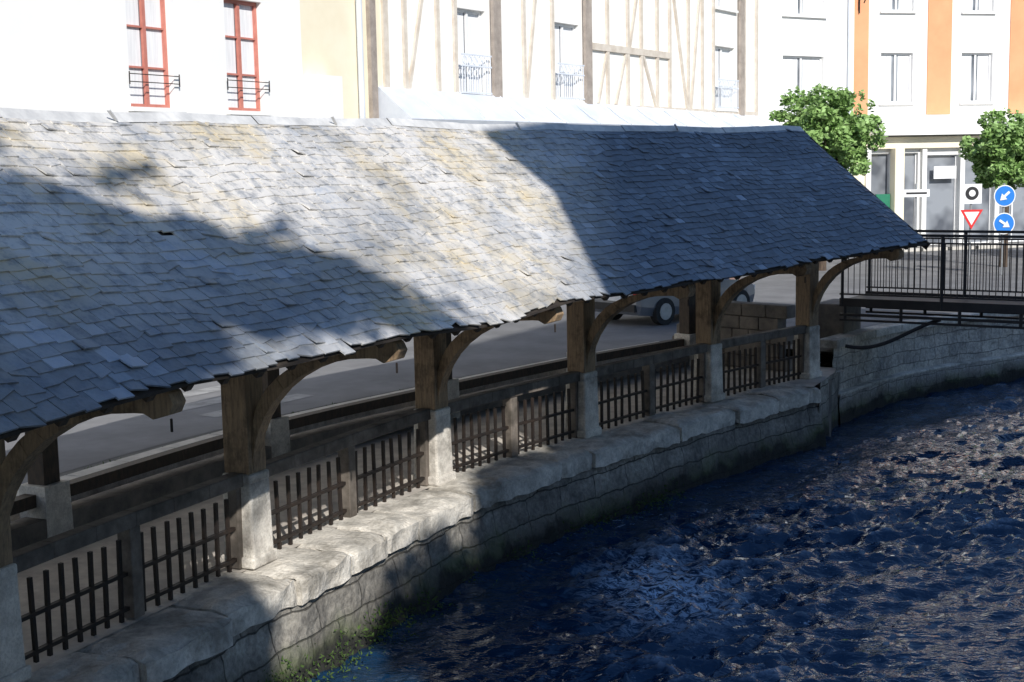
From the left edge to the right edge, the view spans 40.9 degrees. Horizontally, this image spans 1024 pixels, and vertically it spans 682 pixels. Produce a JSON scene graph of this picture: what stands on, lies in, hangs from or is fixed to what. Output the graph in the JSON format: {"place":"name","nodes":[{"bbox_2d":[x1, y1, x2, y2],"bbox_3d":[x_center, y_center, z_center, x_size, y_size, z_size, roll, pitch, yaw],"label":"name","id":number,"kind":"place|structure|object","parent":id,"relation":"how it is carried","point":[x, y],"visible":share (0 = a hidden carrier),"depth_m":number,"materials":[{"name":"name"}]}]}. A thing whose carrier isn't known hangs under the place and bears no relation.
{"place":"outdoors","nodes":[
{"label":"outdoors","id":0,"kind":"place"},
{"bbox_2d":[17,370,845,672],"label":"wash house floor","id":1,"kind":"structure","parent":0,"point":[51,566],"depth_m":15.77,"materials":[{"name":"stone"}]},
{"bbox_2d":[170,418,172,431],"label":"back post","id":2,"kind":"object","parent":1,"relation":"on","point":[171,424],"visible":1,"depth_m":9.90,"materials":[{"name":"metal"}]},
{"bbox_2d":[19,363,397,537],"bbox_3d":[-3.206,0.946,14.100,4.710,2.670,0.400,2,8,25],"label":"back post","id":3,"kind":"object","parent":1,"relation":"on","point":[47,486],"visible":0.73,"depth_m":14.98,"materials":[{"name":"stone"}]},
{"bbox_2d":[10,348,673,521],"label":"retaining wall","id":4,"kind":"structure","parent":1,"relation":"on","point":[221,451],"depth_m":20.51,"materials":[{"name":"stone"}]},
{"bbox_2d":[10,338,689,550],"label":"back beam","id":5,"kind":"structure","parent":1,"relation":"on","point":[26,531],"depth_m":17.50,"materials":[{"name":"brown wood"}]},
{"bbox_2d":[262,324,555,457],"bbox_3d":[-1.488,0.461,17.571,4.710,2.670,0.400,3,9,31],"label":"back post","id":6,"kind":"object","parent":1,"relation":"on","point":[277,438],"visible":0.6,"depth_m":18.64,"materials":[{"name":"stone"}]},
{"bbox_2d":[24,379,831,681],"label":"quay coping","id":7,"kind":"object","parent":1,"relation":"on","point":[214,615],"visible":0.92,"depth_m":14.85,"materials":[{"name":"stone"}]},
{"bbox_2d":[0,563,31,681],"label":"stone base","id":8,"kind":"object","parent":7,"relation":"on","point":[14,667],"visible":0.98,"depth_m":10.74,"materials":[{"name":"grey stone"}]},
{"bbox_2d":[0,389,185,567],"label":"post and brace","id":9,"kind":"object","parent":8,"relation":"on","point":[21,457],"visible":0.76,"depth_m":10.32,"materials":[{"name":"brown wood"}]},
{"bbox_2d":[12,472,242,618],"bbox_3d":[-3.410,2.006,12.370,0.195,0.980,3.226,2,8,24],"label":"top rail","id":10,"kind":"object","parent":7,"relation":"on","point":[124,525],"visible":0.83,"depth_m":12.32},
{"bbox_2d":[21,499,236,662],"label":"railing bars","id":11,"kind":"object","parent":7,"relation":"on","point":[61,602],"visible":0.9,"depth_m":12.20,"materials":[{"name":"wood"}]},
{"bbox_2d":[221,469,277,569],"bbox_3d":[-2.695,1.793,13.979,0.420,0.960,0.430,2,8,25],"label":"stone base","id":12,"kind":"object","parent":7,"relation":"on","point":[259,550],"visible":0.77,"depth_m":13.83,"materials":[{"name":"grey stone"}]},
{"bbox_2d":[221,340,407,474],"bbox_3d":[-3.110,-0.330,13.878,4.578,3.292,0.300,2,8,25],"label":"post and brace","id":13,"kind":"object","parent":12,"relation":"on","point":[249,407],"visible":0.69,"depth_m":13.68,"materials":[{"name":"brown wood"}]},
{"bbox_2d":[271,429,424,549],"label":"railing bars","id":14,"kind":"object","parent":7,"relation":"on","point":[301,529],"visible":0.93,"depth_m":15.56,"materials":[{"name":"wood"}]},
{"bbox_2d":[266,408,430,517],"bbox_3d":[-1.865,1.544,15.699,0.209,0.980,3.525,2,8,26],"label":"top rail","id":15,"kind":"object","parent":7,"relation":"on","point":[343,444],"visible":0.84,"depth_m":15.68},
{"bbox_2d":[411,406,455,485],"bbox_3d":[-1.004,1.316,17.401,0.420,0.960,0.430,3,9,31],"label":"stone base","id":16,"kind":"object","parent":7,"relation":"on","point":[441,471],"visible":0.69,"depth_m":17.25,"materials":[{"name":"grey stone"}]},
{"bbox_2d":[413,306,563,409],"bbox_3d":[-1.399,-0.812,17.337,4.578,3.292,0.300,3,9,31],"label":"post and brace","id":17,"kind":"object","parent":16,"relation":"on","point":[435,359],"visible":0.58,"depth_m":17.11,"materials":[{"name":"brown wood"}]},
{"bbox_2d":[163,403,826,681],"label":"quay wall","id":18,"kind":"structure","parent":7,"relation":"attached to","point":[482,538],"depth_m":17.06,"materials":[{"name":"stone"}]},
{"bbox_2d":[87,388,697,681],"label":"wall weeds","id":19,"kind":"object","parent":18,"relation":"on","point":[419,600],"depth_m":14.93,"materials":[{"name":"green plant"}]},
{"bbox_2d":[452,388,574,472],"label":"railing bars","id":20,"kind":"object","parent":7,"relation":"on","point":[503,428],"visible":0.91,"depth_m":18.73,"materials":[{"name":"wood"}]},
{"bbox_2d":[448,371,579,457],"bbox_3d":[-0.005,1.105,18.797,0.214,0.980,3.150,4,9,36],"label":"top rail","id":21,"kind":"object","parent":7,"relation":"on","point":[508,394],"visible":0.84,"depth_m":18.79,"materials":[{"name":"brown wood"}]},
{"bbox_2d":[564,370,601,438],"bbox_3d":[1.028,0.917,20.168,0.420,0.960,0.430,5,9,37],"label":"stone base","id":22,"kind":"object","parent":7,"relation":"on","point":[588,420],"visible":0.77,"depth_m":20.00,"materials":[{"name":"grey stone"}]},
{"bbox_2d":[566,284,695,372],"bbox_3d":[0.661,-1.217,20.144,4.578,3.292,0.300,5,9,37],"label":"post and brace","id":23,"kind":"object","parent":22,"relation":"on","point":[585,328],"visible":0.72,"depth_m":19.86,"materials":[{"name":"brown wood"}]},
{"bbox_2d":[0,125,926,439],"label":"roof boards","id":24,"kind":"object","parent":23,"relation":"on","point":[150,391],"visible":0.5,"depth_m":12.18,"materials":[{"name":"brown wood"}]},
{"bbox_2d":[0,114,926,433],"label":"roof","id":25,"kind":"structure","parent":24,"relation":"on","point":[108,292],"depth_m":13.75,"materials":[{"name":"grey stone"}]},
{"bbox_2d":[804,131,929,249],"bbox_3d":[5.374,-2.860,25.654,5.329,2.153,0.030,6,10,44],"label":"verge board","id":26,"kind":"object","parent":24,"relation":"attached to","point":[927,246],"visible":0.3,"depth_m":24.38,"materials":[{"name":"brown wood"}]},
{"bbox_2d":[598,359,701,428],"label":"railing bars","id":27,"kind":"object","parent":7,"relation":"on","point":[622,396],"visible":0.88,"depth_m":21.47,"materials":[{"name":"wood"}]},
{"bbox_2d":[595,343,707,415],"bbox_3d":[2.153,0.705,21.553,0.192,0.980,3.287,5,9,39],"label":"top rail","id":28,"kind":"object","parent":7,"relation":"on","point":[646,362],"visible":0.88,"depth_m":21.54,"materials":[{"name":"brown wood"}]},
{"bbox_2d":[693,343,724,402],"bbox_3d":[3.281,0.515,22.924,0.420,0.960,0.430,5,10,41],"label":"stone base","id":29,"kind":"object","parent":7,"relation":"on","point":[714,392],"visible":0.69,"depth_m":22.76,"materials":[{"name":"grey stone"}]},
{"bbox_2d":[694,263,811,344],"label":"post and brace","id":30,"kind":"object","parent":29,"relation":"on","point":[712,304],"visible":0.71,"depth_m":22.62,"materials":[{"name":"brown wood"}]},
{"bbox_2d":[722,339,801,395],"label":"railing bars","id":31,"kind":"object","parent":7,"relation":"on","point":[769,379],"visible":0.89,"depth_m":23.98,"materials":[{"name":"wood"}]},
{"bbox_2d":[721,325,806,387],"bbox_3d":[4.340,0.341,24.021,0.188,0.980,2.791,6,10,44],"label":"top rail","id":32,"kind":"object","parent":7,"relation":"on","point":[757,339],"visible":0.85,"depth_m":24.01,"materials":[{"name":"brown wood"}]},
{"bbox_2d":[446,299,688,419],"bbox_3d":[0.581,0.055,20.391,4.710,2.670,0.400,5,9,37],"label":"back post","id":33,"kind":"object","parent":1,"relation":"on","point":[453,388],"visible":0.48,"depth_m":21.72,"materials":[{"name":"wood"}]},
{"bbox_2d":[566,277,805,371],"bbox_3d":[2.855,-0.351,23.174,4.710,2.670,0.400,5,10,41],"label":"back post","id":34,"kind":"object","parent":1,"relation":"on","point":[595,351],"visible":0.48,"depth_m":24.68,"materials":[{"name":"wood"}]},
{"bbox_2d":[669,365,836,386],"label":"quay end paving","id":35,"kind":"structure","parent":1,"relation":"on","point":[827,372],"depth_m":25.43,"materials":[{"name":"stone"}]},
{"bbox_2d":[672,301,794,371],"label":"end wall","id":36,"kind":"structure","parent":35,"relation":"on","point":[741,318],"depth_m":26.18,"materials":[{"name":"beige stone"}]},
{"bbox_2d":[674,261,897,365],"bbox_3d":[4.988,-0.679,25.377,4.710,2.670,0.400,6,10,44],"label":"back post","id":37,"kind":"object","parent":35,"relation":"on","point":[687,324],"visible":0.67,"depth_m":26.82,"materials":[{"name":"wood"}]},
{"bbox_2d":[791,325,821,378],"bbox_3d":[5.395,0.190,25.106,0.420,0.960,0.430,6,10,44],"label":"stone base","id":38,"kind":"object","parent":35,"relation":"on","point":[812,370],"visible":0.67,"depth_m":24.94,"materials":[{"name":"grey stone"}]},
{"bbox_2d":[795,248,903,326],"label":"post and brace","id":39,"kind":"object","parent":38,"relation":"on","point":[810,292],"visible":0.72,"depth_m":24.78,"materials":[{"name":"brown wood"}]},
{"bbox_2d":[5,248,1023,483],"bbox_3d":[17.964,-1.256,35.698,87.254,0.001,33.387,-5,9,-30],"label":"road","id":40,"kind":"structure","parent":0,"point":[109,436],"depth_m":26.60,"materials":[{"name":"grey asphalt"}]},
{"bbox_2d":[182,386,314,416],"bbox_3d":[-5.487,0.907,22.582,4.000,0.001,2.200,4,9,34],"label":"road marking","id":41,"kind":"object","parent":40,"relation":"on","point":[218,400],"visible":0.24,"depth_m":22.10,"materials":[{"name":"paint"}]},
{"bbox_2d":[595,278,754,324],"bbox_3d":[3.879,-1.291,32.416,4.210,1.470,1.824,-7,10,-40],"label":"parked car","id":42,"kind":"object","parent":40,"relation":"on","point":[661,310],"visible":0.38,"depth_m":31.00,"materials":[{"name":"paint"}]},
{"bbox_2d":[769,83,888,270],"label":"street tree","id":43,"kind":"object","parent":40,"relation":"on","point":[835,129],"visible":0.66,"depth_m":43.58,"materials":[{"name":"green plant"}]},
{"bbox_2d":[903,184,929,270],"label":"traffic sign","id":44,"kind":"object","parent":40,"relation":"on","point":[915,192],"visible":0.87,"depth_m":43.77,"materials":[{"name":"white metal"}]},
{"bbox_2d":[961,184,982,274],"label":"traffic sign","id":45,"kind":"object","parent":40,"relation":"on","point":[971,194],"visible":0.98,"depth_m":41.80,"materials":[{"name":"white metal"}]},
{"bbox_2d":[958,107,1023,266],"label":"street tree","id":46,"kind":"object","parent":40,"relation":"on","point":[994,154],"visible":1,"depth_m":43.98,"materials":[{"name":"green plant"}]},
{"bbox_2d":[993,183,1015,274],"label":"traffic sign","id":47,"kind":"object","parent":40,"relation":"on","point":[1004,195],"visible":0.93,"depth_m":41.85,"materials":[{"name":"blue metal"}]},
{"bbox_2d":[60,247,1022,476],"bbox_3d":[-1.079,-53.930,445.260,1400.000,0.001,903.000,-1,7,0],"label":"ground","id":48,"kind":"structure","parent":0,"point":[195,436],"depth_m":18.85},
{"bbox_2d":[0,0,303,116],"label":"walls","id":49,"kind":"structure","parent":48,"relation":"on","point":[65,55],"depth_m":24.43,"materials":[{"name":"white paint"}]},
{"bbox_2d":[125,0,272,115],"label":"windows","id":50,"kind":"structure","parent":49,"relation":"attached to","point":[146,35],"depth_m":25.74,"materials":[{"name":"glass"}]},
{"bbox_2d":[129,71,269,91],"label":"window guards","id":51,"kind":"object","parent":50,"relation":"attached to","point":[179,81],"depth_m":25.78,"materials":[{"name":"metal"}]},
{"bbox_2d":[300,0,382,118],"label":"walls","id":52,"kind":"structure","parent":48,"relation":"on","point":[328,37],"depth_m":30.38,"materials":[{"name":"beige paint"}]},
{"bbox_2d":[303,0,378,118],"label":"wall panels","id":53,"kind":"object","parent":52,"relation":"attached to","point":[323,96],"visible":0.52,"depth_m":30.78,"materials":[{"name":"paint"}]},
{"bbox_2d":[16,341,666,495],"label":"street kerb","id":54,"kind":"structure","parent":48,"relation":"on","point":[74,475],"depth_m":18.04,"materials":[{"name":"stone"}]},
{"bbox_2d":[380,0,753,111],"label":"walls","id":55,"kind":"structure","parent":48,"relation":"on","point":[568,12],"depth_m":39.66,"materials":[{"name":"paint"}]},
{"bbox_2d":[378,87,777,127],"bbox_3d":[3.508,-6.810,41.203,1.050,0.880,23.201,4,9,32],"label":"shop canopy","id":56,"kind":"object","parent":55,"relation":"attached to","point":[428,105],"visible":0.88,"depth_m":36.30,"materials":[{"name":"metal"}]},
{"bbox_2d":[457,0,738,111],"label":"windows","id":57,"kind":"structure","parent":55,"relation":"attached to","point":[469,30],"depth_m":38.99,"materials":[{"name":"white glass"}]},
{"bbox_2d":[460,53,738,108],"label":"balcony railings","id":58,"kind":"object","parent":57,"relation":"attached to","point":[726,85],"visible":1,"depth_m":38.83,"materials":[{"name":"metal"}]},
{"bbox_2d":[380,0,757,115],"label":"timber frame","id":59,"kind":"object","parent":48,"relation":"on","point":[589,45],"visible":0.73,"depth_m":40.80,"materials":[{"name":"beige wood"}]},
{"bbox_2d":[758,0,853,164],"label":"walls","id":60,"kind":"structure","parent":48,"relation":"on","point":[780,37],"depth_m":51.57,"materials":[{"name":"white paint"}]},
{"bbox_2d":[781,0,827,114],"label":"windows","id":61,"kind":"structure","parent":60,"relation":"attached to","point":[803,72],"depth_m":51.93,"materials":[{"name":"white glass"}]},
{"bbox_2d":[847,0,850,171],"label":"downpipe","id":62,"kind":"object","parent":60,"relation":"attached to","point":[849,49],"visible":0.48,"depth_m":52.81,"materials":[{"name":"metal"}]},
{"bbox_2d":[818,230,1023,353],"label":"footbridge","id":63,"kind":"object","parent":48,"relation":"on","point":[842,315],"visible":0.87,"depth_m":26.03,"materials":[{"name":"metal"}]},
{"bbox_2d":[867,0,1022,242],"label":"walls","id":64,"kind":"structure","parent":48,"relation":"on","point":[908,33],"depth_m":54.40,"materials":[{"name":"white paint"}]},
{"bbox_2d":[853,0,1023,185],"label":"render panels","id":65,"kind":"object","parent":64,"relation":"attached to","point":[939,56],"visible":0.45,"depth_m":54.26,"materials":[{"name":"paint"}]},
{"bbox_2d":[865,115,1016,242],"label":"shop front","id":66,"kind":"object","parent":64,"relation":"attached to","point":[893,200],"visible":0.4,"depth_m":54.14,"materials":[{"name":"white paint"}]},
{"bbox_2d":[871,0,1023,244],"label":"windows","id":67,"kind":"structure","parent":64,"relation":"attached to","point":[895,85],"depth_m":54.98,"materials":[{"name":"glass"}]},
{"bbox_2d":[93,349,1023,681],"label":"river water","id":68,"kind":"structure","parent":0,"point":[883,545],"depth_m":16.42,"materials":[{"name":"blue liquid"}]},
{"bbox_2d":[819,367,839,436],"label":"quay return wall","id":69,"kind":"structure","parent":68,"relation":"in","point":[824,402],"depth_m":25.17,"materials":[{"name":"stone"}]},
{"bbox_2d":[832,315,1023,421],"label":"embankment wall","id":70,"kind":"structure","parent":0,"point":[928,346],"depth_m":29.11,"materials":[{"name":"grey stone"}]},
{"bbox_2d":[820,312,1023,396],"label":"embankment coping","id":71,"kind":"object","parent":70,"relation":"on","point":[836,341],"visible":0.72,"depth_m":28.04,"materials":[{"name":"stone"}]},
{"bbox_2d":[839,356,1023,424],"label":"embankment plinth","id":72,"kind":"structure","parent":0,"point":[858,403],"depth_m":28.97,"materials":[{"name":"grey stone"}]},
{"bbox_2d":[901,241,1023,251],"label":"pavement","id":73,"kind":"structure","parent":0,"point":[935,247],"depth_m":53.88,"materials":[{"name":"stone"}]},
{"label":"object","id":74,"kind":"structure","parent":0,"visible":0},
{"bbox_2d":[0,108,803,132],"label":"ridge cap","id":75,"kind":"object","parent":74,"relation":"on","point":[110,116],"visible":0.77,"depth_m":16.05,"materials":[{"name":"metal"}]},
{"bbox_2d":[4,231,916,442],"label":"rafters","id":76,"kind":"object","parent":74,"relation":"attached to","point":[146,399],"visible":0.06,"depth_m":12.07,"materials":[{"name":"brown wood"}]}
]}

